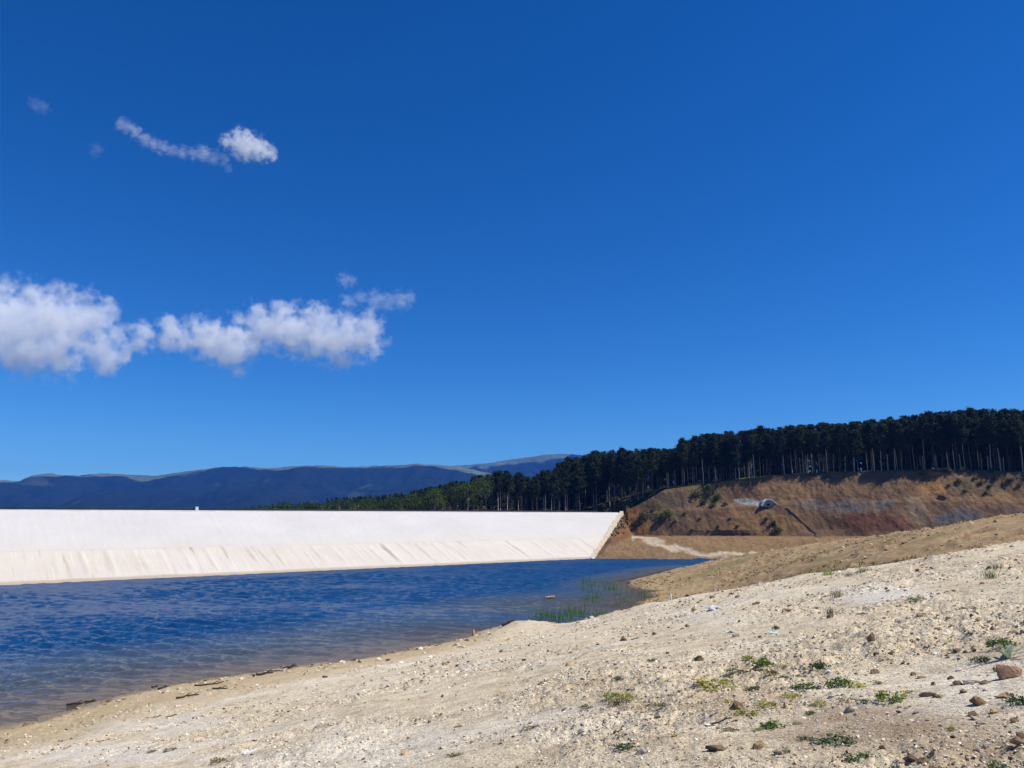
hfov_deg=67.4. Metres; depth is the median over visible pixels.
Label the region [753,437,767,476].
pine tree
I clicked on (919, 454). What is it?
pine tree
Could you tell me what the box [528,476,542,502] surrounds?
pine tree
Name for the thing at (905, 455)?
pine tree
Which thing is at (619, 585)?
reed clump
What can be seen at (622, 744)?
weed
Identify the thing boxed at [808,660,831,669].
weed
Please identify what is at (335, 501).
leafy tree
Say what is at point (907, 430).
pine tree
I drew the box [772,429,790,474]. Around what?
pine tree
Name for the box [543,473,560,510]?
pine tree
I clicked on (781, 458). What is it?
pine tree
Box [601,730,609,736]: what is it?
stone
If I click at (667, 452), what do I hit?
pine tree
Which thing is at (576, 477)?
pine tree
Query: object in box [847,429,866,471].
pine tree
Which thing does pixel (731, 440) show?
pine tree
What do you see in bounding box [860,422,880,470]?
pine tree
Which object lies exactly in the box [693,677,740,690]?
weed
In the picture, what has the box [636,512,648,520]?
bush
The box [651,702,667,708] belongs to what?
weed
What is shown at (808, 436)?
pine tree
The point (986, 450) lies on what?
pine tree
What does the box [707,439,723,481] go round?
pine tree
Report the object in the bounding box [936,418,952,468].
pine tree
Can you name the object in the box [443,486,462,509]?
leafy tree
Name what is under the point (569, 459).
pine tree
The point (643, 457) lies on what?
pine tree
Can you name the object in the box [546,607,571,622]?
reed clump
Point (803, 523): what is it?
drain channel
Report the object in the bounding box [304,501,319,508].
leafy tree
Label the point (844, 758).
weed
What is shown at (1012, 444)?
pine tree
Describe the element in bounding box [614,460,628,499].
pine tree
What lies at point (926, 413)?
pine tree
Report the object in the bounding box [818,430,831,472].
pine tree
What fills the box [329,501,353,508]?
leafy tree
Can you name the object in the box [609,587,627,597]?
reed clump
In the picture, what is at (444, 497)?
leafy tree
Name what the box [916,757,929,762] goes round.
rock
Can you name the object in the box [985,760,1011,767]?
weed
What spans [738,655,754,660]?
weed
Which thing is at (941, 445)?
pine tree
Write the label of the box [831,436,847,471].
pine tree
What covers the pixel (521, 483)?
pine tree
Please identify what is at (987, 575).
weed
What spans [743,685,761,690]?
weed
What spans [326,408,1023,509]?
pine forest
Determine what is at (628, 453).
pine tree
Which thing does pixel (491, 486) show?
leafy tree
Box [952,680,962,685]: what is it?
rock
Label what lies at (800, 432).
pine tree
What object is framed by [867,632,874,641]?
rock
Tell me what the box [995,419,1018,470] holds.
pine tree
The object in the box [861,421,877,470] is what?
pine tree
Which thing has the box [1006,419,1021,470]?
pine tree
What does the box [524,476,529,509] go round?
pine tree
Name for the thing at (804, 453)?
pine tree
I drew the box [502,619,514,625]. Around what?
log
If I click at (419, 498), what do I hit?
leafy tree
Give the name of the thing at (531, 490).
pine tree
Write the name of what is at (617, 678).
weed
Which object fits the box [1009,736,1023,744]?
stone
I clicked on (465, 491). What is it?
leafy tree
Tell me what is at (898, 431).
pine tree
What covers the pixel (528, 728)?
weed
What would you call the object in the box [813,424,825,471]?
pine tree
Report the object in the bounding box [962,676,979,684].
rock
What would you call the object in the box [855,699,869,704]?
weed
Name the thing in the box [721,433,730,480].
pine tree
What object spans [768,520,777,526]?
bush
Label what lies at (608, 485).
pine tree
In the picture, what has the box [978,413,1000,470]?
pine tree
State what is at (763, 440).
pine tree
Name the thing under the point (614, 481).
pine tree
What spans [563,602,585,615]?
reed clump
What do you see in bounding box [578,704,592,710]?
weed
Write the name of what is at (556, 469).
pine tree
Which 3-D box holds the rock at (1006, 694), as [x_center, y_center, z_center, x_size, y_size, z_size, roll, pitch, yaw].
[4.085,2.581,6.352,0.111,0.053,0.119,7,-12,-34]
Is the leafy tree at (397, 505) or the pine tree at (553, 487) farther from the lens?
the pine tree at (553, 487)
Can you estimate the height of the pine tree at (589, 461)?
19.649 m
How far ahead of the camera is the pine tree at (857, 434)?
237.70 m
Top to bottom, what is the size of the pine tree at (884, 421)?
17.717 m
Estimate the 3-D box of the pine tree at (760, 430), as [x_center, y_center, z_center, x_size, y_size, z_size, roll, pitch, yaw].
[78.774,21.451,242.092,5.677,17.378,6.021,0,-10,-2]
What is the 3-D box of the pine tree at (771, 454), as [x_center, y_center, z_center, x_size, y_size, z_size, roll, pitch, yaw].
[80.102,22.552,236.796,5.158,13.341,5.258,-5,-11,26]
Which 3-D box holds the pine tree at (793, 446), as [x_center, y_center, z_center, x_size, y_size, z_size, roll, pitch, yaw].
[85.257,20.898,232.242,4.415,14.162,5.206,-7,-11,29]
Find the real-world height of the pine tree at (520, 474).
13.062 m
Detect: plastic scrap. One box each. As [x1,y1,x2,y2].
[244,749,256,753]
[705,605,720,609]
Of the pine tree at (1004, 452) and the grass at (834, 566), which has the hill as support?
the pine tree at (1004, 452)
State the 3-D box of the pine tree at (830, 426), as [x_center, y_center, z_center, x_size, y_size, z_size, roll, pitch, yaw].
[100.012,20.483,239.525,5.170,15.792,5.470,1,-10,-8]
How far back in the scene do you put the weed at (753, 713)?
7.21 m
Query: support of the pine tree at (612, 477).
on the hill
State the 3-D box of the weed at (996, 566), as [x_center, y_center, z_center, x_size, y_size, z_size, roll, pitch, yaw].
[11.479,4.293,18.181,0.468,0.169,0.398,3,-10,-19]
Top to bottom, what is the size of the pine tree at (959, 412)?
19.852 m
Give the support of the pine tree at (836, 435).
on the hill
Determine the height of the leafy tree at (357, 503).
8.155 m
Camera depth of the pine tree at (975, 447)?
221.78 m
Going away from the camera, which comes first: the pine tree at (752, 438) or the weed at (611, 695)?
the weed at (611, 695)
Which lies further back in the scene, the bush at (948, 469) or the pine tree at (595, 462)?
the pine tree at (595, 462)
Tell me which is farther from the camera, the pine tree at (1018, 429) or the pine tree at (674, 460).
the pine tree at (674, 460)
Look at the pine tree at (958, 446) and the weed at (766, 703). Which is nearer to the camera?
the weed at (766, 703)
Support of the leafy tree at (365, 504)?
on the hill
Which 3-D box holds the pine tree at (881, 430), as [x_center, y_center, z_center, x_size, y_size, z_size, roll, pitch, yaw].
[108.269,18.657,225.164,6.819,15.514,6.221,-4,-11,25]
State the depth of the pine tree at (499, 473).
239.67 m
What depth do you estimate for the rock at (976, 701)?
6.24 m
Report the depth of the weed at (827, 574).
29.59 m
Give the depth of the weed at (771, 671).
9.53 m
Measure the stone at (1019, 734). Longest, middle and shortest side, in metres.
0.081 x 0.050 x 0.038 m
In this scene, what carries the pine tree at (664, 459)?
on the hill
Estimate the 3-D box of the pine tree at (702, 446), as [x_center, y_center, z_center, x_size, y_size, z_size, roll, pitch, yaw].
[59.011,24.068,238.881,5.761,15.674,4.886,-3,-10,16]
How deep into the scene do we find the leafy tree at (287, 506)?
190.83 m
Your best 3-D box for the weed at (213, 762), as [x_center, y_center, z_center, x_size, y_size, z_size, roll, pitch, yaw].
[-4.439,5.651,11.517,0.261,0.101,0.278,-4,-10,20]
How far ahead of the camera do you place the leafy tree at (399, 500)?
220.46 m
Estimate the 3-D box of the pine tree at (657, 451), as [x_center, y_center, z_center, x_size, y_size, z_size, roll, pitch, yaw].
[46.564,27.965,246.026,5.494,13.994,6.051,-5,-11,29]
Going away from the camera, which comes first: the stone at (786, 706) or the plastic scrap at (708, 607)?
the stone at (786, 706)
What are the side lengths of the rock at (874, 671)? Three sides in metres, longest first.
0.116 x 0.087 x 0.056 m
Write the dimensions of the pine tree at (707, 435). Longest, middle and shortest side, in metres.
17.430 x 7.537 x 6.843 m
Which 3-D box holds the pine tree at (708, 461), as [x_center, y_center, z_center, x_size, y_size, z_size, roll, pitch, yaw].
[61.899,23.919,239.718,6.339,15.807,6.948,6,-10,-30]
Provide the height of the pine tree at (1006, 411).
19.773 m
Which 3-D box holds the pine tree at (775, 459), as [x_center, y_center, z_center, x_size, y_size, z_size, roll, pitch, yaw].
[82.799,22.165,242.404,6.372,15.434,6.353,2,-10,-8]
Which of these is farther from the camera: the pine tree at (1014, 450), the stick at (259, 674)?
the pine tree at (1014, 450)
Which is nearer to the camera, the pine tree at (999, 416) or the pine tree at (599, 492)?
the pine tree at (999, 416)
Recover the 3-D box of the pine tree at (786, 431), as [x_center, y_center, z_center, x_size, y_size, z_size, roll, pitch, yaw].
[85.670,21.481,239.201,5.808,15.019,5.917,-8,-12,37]
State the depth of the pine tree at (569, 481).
250.88 m
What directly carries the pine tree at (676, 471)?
on the hill
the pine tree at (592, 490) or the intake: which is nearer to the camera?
the intake
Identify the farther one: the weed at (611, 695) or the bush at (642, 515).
the bush at (642, 515)
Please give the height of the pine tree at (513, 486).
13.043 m
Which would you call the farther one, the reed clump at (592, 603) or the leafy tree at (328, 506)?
the leafy tree at (328, 506)
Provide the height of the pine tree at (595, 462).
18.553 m
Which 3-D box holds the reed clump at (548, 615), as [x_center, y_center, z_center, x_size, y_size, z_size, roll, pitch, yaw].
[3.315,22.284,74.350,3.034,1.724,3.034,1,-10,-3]
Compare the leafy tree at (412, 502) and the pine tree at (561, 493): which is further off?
the pine tree at (561, 493)
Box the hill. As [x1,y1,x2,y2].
[285,468,1023,582]
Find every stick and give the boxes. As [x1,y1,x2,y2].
[66,700,83,704]
[194,680,223,685]
[256,669,273,675]
[267,666,286,670]
[280,663,296,668]
[711,716,731,724]
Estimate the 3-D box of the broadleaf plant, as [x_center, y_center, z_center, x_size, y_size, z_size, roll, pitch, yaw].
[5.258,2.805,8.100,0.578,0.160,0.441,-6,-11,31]
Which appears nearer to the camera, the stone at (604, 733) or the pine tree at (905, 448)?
the stone at (604, 733)
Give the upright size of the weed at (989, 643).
0.130 m
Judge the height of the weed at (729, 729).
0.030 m
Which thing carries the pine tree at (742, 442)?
on the hill
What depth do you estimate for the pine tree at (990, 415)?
239.11 m
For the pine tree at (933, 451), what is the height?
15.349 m
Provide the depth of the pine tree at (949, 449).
223.36 m
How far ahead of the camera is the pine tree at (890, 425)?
225.32 m
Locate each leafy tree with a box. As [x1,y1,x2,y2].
[268,501,292,508]
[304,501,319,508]
[311,501,329,508]
[322,501,336,508]
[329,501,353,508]
[331,497,351,508]
[342,500,360,508]
[345,500,365,508]
[355,498,378,508]
[363,495,383,509]
[371,499,394,509]
[386,497,404,509]
[387,495,406,509]
[399,494,423,509]
[408,493,430,509]
[422,486,446,509]
[422,488,438,509]
[429,489,447,509]
[437,487,449,509]
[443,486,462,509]
[446,484,465,509]
[449,482,475,509]
[459,480,479,509]
[467,479,494,509]
[473,477,490,507]
[479,475,503,509]
[479,478,494,509]
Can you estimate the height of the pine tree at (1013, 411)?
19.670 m
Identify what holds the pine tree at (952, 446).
on the hill
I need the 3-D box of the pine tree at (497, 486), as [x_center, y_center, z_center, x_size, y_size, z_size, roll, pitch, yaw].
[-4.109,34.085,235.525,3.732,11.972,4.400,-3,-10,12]
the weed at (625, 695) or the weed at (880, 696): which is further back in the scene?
the weed at (625, 695)
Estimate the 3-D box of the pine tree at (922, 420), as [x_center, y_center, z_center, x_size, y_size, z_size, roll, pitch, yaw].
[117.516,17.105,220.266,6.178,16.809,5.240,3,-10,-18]
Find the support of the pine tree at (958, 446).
on the hill
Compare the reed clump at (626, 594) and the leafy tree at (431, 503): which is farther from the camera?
the leafy tree at (431, 503)
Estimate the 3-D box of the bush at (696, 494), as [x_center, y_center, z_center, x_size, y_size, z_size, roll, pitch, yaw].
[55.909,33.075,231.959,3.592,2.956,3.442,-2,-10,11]
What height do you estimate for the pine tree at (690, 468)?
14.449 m
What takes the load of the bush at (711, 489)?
on the hill
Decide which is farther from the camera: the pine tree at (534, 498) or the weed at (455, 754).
the pine tree at (534, 498)
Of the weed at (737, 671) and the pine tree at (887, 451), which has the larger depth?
the pine tree at (887, 451)
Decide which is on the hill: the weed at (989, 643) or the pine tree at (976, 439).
the pine tree at (976, 439)
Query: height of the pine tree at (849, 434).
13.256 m
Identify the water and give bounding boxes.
[0,558,721,724]
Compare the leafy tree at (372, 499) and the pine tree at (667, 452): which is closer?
the leafy tree at (372, 499)
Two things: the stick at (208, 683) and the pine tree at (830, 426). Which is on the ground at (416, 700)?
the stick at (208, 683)
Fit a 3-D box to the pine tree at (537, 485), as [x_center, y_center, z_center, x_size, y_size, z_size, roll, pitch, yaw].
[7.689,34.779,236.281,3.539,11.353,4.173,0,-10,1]
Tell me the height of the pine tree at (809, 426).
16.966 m
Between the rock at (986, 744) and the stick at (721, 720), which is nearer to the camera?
the rock at (986, 744)
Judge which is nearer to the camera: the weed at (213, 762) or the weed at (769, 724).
the weed at (769, 724)
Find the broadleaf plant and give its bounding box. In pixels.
[986,644,1023,658]
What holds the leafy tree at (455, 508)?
on the hill
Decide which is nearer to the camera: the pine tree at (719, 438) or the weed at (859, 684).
the weed at (859, 684)
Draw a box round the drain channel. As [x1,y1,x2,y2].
[786,508,822,539]
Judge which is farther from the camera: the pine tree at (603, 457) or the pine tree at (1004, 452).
the pine tree at (603, 457)
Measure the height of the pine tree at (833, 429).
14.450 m
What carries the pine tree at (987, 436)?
on the hill
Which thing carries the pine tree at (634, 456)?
on the hill
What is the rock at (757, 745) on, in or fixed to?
on the ground at (416, 700)
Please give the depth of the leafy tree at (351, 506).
201.40 m
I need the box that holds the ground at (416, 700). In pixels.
[0,512,1023,767]
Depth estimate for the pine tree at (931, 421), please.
220.57 m
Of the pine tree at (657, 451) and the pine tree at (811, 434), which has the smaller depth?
the pine tree at (811, 434)
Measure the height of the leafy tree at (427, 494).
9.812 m
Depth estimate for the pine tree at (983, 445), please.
232.34 m
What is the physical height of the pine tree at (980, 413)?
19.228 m
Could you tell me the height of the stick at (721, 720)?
0.065 m
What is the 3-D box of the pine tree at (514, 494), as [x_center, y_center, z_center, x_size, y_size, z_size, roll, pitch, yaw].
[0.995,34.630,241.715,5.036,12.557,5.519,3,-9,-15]
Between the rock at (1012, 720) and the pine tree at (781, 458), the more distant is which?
the pine tree at (781, 458)
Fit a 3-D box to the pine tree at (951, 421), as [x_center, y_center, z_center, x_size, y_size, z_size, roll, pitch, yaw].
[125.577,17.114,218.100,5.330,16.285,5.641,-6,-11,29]
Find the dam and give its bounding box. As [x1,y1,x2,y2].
[0,507,623,584]
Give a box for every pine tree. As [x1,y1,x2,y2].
[492,476,503,492]
[495,470,504,509]
[501,472,515,509]
[501,473,512,509]
[502,470,509,500]
[510,475,519,509]
[513,472,526,509]
[516,477,526,496]
[517,473,526,509]
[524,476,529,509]
[526,479,538,499]
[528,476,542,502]
[531,479,542,510]
[538,471,550,510]
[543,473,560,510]
[548,468,563,510]
[549,471,561,510]
[551,462,560,510]
[556,472,567,510]
[558,461,572,510]
[559,464,573,510]
[561,460,573,510]
[564,456,574,510]
[569,462,587,510]
[570,458,581,510]
[571,463,588,509]
[580,454,588,508]
[580,462,587,509]
[583,462,601,510]
[584,453,605,510]
[584,455,605,510]
[590,450,601,481]
[595,475,604,506]
[598,455,609,507]
[600,482,615,501]
[602,452,618,506]
[603,461,614,506]
[607,456,617,505]
[609,454,617,503]
[612,452,627,499]
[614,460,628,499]
[615,446,624,498]
[619,455,635,501]
[622,451,635,497]
[625,454,643,498]
[639,449,648,492]
[639,453,647,497]
[644,451,660,494]
[645,447,653,462]
[653,449,664,489]
[653,454,664,489]
[659,452,669,488]
[661,449,671,488]
[669,450,679,479]
[669,452,680,487]
[670,453,680,477]
[674,437,689,483]
[675,444,688,486]
[676,453,689,486]
[686,442,700,484]
[687,434,697,475]
[687,444,699,483]
[687,446,699,482]
[694,437,709,483]
[698,433,709,482]
[700,437,718,482]
[701,440,712,482]
[706,434,720,481]
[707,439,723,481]
[716,436,727,480]
[719,437,735,480]
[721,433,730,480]
[726,435,740,477]
[727,437,746,479]
[739,430,749,477]
[739,436,751,477]
[739,439,751,478]
[741,429,761,477]
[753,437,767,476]
[756,425,768,476]
[760,433,773,476]
[760,438,769,475]
[762,436,774,475]
[769,430,780,474]
[769,436,775,472]
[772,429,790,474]
[773,441,788,473]
[781,429,789,473]
[785,424,795,473]
[786,430,800,473]
[788,429,801,473]
[791,426,808,473]
[792,449,803,473]
[795,424,810,472]
[800,432,810,472]
[802,429,810,472]
[804,429,815,472]
[806,424,814,472]
[807,431,824,472]
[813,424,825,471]
[817,432,825,471]
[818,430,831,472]
[819,435,833,468]
[821,422,827,468]
[827,425,836,471]
[829,428,840,470]
[830,425,847,471]
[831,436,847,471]
[840,447,851,471]
[841,425,848,471]
[841,432,849,471]
[843,430,853,471]
[844,423,860,471]
[847,421,862,471]
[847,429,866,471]
[859,431,872,470]
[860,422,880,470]
[860,423,877,470]
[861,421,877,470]
[868,418,878,469]
[871,422,893,470]
[877,428,893,469]
[880,419,890,469]
[885,420,902,469]
[887,430,897,469]
[890,421,908,469]
[890,423,906,469]
[896,417,916,469]
[896,420,914,469]
[902,427,916,466]
[903,419,917,467]
[908,414,920,469]
[910,421,928,469]
[911,415,931,469]
[911,424,929,469]
[922,410,935,468]
[923,425,945,469]
[924,414,944,469]
[929,413,952,469]
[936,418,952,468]
[939,413,953,466]
[941,413,963,469]
[942,410,953,462]
[943,416,962,469]
[947,415,967,466]
[954,409,968,468]
[954,418,969,468]
[959,413,971,468]
[963,406,978,468]
[965,417,975,469]
[966,418,985,469]
[966,430,984,465]
[972,410,992,469]
[975,409,990,467]
[976,418,996,469]
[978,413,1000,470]
[979,421,998,467]
[981,416,1001,470]
[983,408,992,469]
[993,411,1006,470]
[993,432,1003,470]
[994,441,1012,470]
[994,447,1015,470]
[995,408,1015,469]
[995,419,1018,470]
[1003,418,1016,470]
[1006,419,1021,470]
[1008,413,1023,469]
[1008,419,1023,471]
[1009,409,1021,468]
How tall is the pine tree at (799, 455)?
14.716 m
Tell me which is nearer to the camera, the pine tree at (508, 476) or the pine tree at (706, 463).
the pine tree at (508, 476)
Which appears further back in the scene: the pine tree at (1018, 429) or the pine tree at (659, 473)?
the pine tree at (659, 473)
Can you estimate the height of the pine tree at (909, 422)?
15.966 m
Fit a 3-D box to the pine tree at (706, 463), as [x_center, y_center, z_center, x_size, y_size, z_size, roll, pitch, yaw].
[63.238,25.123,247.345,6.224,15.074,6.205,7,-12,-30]
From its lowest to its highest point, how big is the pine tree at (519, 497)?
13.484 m
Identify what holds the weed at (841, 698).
on the ground at (416, 700)
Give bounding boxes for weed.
[163,747,176,752]
[210,757,226,763]
[444,752,463,757]
[520,725,536,730]
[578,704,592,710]
[600,692,618,699]
[602,692,632,707]
[611,676,623,681]
[611,742,640,751]
[617,692,635,699]
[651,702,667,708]
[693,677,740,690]
[722,727,738,731]
[724,668,746,674]
[728,708,757,716]
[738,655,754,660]
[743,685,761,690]
[746,655,776,668]
[746,667,765,671]
[754,701,777,707]
[757,668,777,675]
[759,718,787,729]
[774,674,788,679]
[776,663,789,668]
[779,692,803,699]
[789,681,820,691]
[792,735,814,741]
[804,710,816,714]
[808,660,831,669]
[811,700,828,705]
[812,732,856,746]
[815,606,837,614]
[819,675,852,687]
[822,569,834,575]
[830,588,843,597]
[831,694,852,701]
[839,755,852,762]
[845,751,872,761]
[849,680,866,687]
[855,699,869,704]
[867,680,883,684]
[873,688,906,705]
[907,597,925,600]
[967,655,991,662]
[981,569,1000,578]
[985,637,1020,647]
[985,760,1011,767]
[989,563,1007,568]
[993,693,1023,706]
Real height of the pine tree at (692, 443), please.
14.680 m
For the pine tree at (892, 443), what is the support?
on the hill
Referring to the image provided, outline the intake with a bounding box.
[760,499,777,506]
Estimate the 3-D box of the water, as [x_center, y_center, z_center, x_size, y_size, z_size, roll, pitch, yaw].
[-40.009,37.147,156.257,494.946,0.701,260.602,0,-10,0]
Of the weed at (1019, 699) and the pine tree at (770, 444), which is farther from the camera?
the pine tree at (770, 444)
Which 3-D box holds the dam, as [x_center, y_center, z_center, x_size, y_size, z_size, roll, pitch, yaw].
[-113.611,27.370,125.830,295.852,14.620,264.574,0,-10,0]
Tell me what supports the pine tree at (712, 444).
on the hill
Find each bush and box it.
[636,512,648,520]
[658,508,672,518]
[691,490,701,497]
[699,498,707,504]
[703,483,715,494]
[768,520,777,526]
[773,526,783,532]
[945,466,952,471]
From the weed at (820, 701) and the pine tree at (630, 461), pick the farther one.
the pine tree at (630, 461)
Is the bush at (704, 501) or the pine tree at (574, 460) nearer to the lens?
the bush at (704, 501)
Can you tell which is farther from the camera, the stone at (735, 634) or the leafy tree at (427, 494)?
the leafy tree at (427, 494)
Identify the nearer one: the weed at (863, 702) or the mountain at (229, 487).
the weed at (863, 702)
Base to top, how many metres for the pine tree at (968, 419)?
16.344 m
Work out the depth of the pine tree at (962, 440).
216.92 m
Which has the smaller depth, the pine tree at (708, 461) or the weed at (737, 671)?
the weed at (737, 671)
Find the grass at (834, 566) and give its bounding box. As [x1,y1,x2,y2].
[598,517,988,615]
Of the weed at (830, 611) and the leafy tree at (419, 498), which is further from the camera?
the leafy tree at (419, 498)
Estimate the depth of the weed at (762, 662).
10.54 m
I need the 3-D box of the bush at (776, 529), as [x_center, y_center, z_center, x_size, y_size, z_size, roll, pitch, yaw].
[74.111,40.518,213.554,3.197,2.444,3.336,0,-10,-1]
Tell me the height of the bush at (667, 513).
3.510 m
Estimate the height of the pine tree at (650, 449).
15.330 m
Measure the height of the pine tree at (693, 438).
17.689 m
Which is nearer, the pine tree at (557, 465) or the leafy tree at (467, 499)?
the leafy tree at (467, 499)
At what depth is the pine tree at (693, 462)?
238.21 m
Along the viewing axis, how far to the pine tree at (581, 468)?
249.13 m
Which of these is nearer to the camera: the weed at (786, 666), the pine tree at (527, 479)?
the weed at (786, 666)
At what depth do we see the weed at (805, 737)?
6.07 m
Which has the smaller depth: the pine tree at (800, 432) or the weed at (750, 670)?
the weed at (750, 670)
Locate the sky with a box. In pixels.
[0,0,1023,480]
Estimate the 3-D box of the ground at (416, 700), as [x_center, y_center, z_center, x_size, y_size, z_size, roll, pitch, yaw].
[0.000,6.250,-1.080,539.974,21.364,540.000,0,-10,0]
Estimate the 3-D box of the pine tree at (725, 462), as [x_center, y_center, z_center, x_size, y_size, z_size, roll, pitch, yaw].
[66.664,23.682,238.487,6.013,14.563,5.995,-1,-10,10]
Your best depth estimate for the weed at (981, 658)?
8.16 m
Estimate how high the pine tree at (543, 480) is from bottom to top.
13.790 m
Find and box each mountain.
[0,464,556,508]
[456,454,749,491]
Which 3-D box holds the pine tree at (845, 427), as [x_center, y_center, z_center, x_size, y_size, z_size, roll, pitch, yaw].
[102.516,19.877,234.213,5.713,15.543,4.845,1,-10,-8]
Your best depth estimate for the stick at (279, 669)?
49.70 m
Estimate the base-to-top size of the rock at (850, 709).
0.090 m
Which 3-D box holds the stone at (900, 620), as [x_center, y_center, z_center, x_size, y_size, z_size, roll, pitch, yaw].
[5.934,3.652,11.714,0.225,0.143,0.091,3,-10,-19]
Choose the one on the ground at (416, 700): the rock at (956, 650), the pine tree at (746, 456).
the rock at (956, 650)
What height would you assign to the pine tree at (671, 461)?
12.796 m
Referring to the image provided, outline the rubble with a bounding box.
[595,515,627,557]
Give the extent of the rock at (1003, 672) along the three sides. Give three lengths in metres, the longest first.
0.218 x 0.180 x 0.137 m
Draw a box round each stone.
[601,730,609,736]
[694,656,702,660]
[732,632,740,636]
[783,703,790,708]
[896,618,906,623]
[919,692,933,696]
[967,711,978,715]
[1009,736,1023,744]
[1016,732,1023,737]
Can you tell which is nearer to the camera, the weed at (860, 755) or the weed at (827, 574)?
the weed at (860, 755)
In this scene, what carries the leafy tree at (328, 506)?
on the hill
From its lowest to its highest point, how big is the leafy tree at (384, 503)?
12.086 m
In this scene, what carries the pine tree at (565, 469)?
on the hill
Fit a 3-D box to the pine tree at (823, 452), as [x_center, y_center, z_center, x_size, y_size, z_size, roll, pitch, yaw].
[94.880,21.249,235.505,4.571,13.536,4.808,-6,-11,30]
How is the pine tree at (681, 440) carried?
on the hill
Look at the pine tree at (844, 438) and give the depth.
230.38 m
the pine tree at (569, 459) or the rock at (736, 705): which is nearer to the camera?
the rock at (736, 705)
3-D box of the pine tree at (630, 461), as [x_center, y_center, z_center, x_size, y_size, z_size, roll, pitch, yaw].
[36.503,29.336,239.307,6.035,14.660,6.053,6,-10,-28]
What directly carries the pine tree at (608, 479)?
on the hill
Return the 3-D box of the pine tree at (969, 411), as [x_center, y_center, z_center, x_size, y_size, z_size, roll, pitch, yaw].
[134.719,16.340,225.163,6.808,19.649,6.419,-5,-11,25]
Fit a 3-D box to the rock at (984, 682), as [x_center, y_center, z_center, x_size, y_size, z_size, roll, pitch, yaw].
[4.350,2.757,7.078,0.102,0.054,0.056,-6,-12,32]
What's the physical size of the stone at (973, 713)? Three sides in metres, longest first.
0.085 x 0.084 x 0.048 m
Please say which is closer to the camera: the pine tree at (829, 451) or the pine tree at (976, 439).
the pine tree at (976, 439)
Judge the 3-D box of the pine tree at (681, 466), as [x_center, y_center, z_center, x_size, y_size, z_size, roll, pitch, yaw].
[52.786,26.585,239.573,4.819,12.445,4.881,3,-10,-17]
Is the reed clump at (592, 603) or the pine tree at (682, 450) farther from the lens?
the pine tree at (682, 450)
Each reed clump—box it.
[537,609,557,620]
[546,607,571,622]
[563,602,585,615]
[587,594,604,604]
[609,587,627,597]
[610,577,623,586]
[622,587,637,595]
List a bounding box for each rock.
[636,747,649,755]
[705,745,727,750]
[729,700,744,710]
[752,740,763,749]
[772,749,781,754]
[844,705,857,712]
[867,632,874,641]
[870,669,879,673]
[903,755,917,761]
[916,613,926,616]
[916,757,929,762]
[952,648,959,652]
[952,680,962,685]
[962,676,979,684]
[969,696,986,705]
[978,680,989,683]
[982,741,990,747]
[990,708,998,713]
[996,664,1021,679]
[997,692,1014,697]
[1009,718,1018,722]
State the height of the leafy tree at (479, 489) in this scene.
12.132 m
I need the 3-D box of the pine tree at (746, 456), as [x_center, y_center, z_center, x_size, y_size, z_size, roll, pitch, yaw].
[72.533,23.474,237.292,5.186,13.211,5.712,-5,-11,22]
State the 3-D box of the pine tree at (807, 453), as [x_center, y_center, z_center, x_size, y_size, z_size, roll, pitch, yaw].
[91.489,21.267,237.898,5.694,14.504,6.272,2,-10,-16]
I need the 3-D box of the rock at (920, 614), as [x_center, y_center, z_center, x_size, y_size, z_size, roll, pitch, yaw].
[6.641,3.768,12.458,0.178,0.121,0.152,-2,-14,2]
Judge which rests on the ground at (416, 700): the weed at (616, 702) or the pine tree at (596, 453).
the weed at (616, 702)
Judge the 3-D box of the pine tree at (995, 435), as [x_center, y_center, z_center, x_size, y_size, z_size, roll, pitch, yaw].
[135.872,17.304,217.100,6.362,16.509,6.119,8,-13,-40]
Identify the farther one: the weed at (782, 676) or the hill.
the hill
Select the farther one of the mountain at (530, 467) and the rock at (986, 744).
the mountain at (530, 467)
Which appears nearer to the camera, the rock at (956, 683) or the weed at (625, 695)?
the rock at (956, 683)
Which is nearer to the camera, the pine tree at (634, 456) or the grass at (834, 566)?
the grass at (834, 566)
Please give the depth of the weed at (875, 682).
8.15 m
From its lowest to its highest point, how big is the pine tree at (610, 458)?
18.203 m
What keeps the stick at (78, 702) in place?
on the ground at (416, 700)
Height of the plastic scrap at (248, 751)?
0.041 m
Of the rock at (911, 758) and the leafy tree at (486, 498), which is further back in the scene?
the leafy tree at (486, 498)
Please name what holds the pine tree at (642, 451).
on the hill
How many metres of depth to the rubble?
222.72 m
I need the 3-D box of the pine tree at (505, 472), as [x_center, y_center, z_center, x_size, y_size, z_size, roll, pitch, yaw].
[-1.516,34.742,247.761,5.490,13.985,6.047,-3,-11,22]
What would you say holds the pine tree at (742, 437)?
on the hill
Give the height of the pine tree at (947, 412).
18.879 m
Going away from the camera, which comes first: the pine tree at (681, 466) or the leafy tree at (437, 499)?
the leafy tree at (437, 499)
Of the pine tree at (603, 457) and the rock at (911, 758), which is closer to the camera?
the rock at (911, 758)
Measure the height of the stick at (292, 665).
0.302 m
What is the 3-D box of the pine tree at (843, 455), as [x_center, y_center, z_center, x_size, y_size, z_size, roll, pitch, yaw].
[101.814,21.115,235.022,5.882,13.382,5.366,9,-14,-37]
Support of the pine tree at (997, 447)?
on the hill
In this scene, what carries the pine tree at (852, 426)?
on the hill
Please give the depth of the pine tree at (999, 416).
221.55 m
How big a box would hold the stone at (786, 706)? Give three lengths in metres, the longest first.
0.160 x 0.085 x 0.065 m
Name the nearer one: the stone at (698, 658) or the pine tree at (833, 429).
the stone at (698, 658)

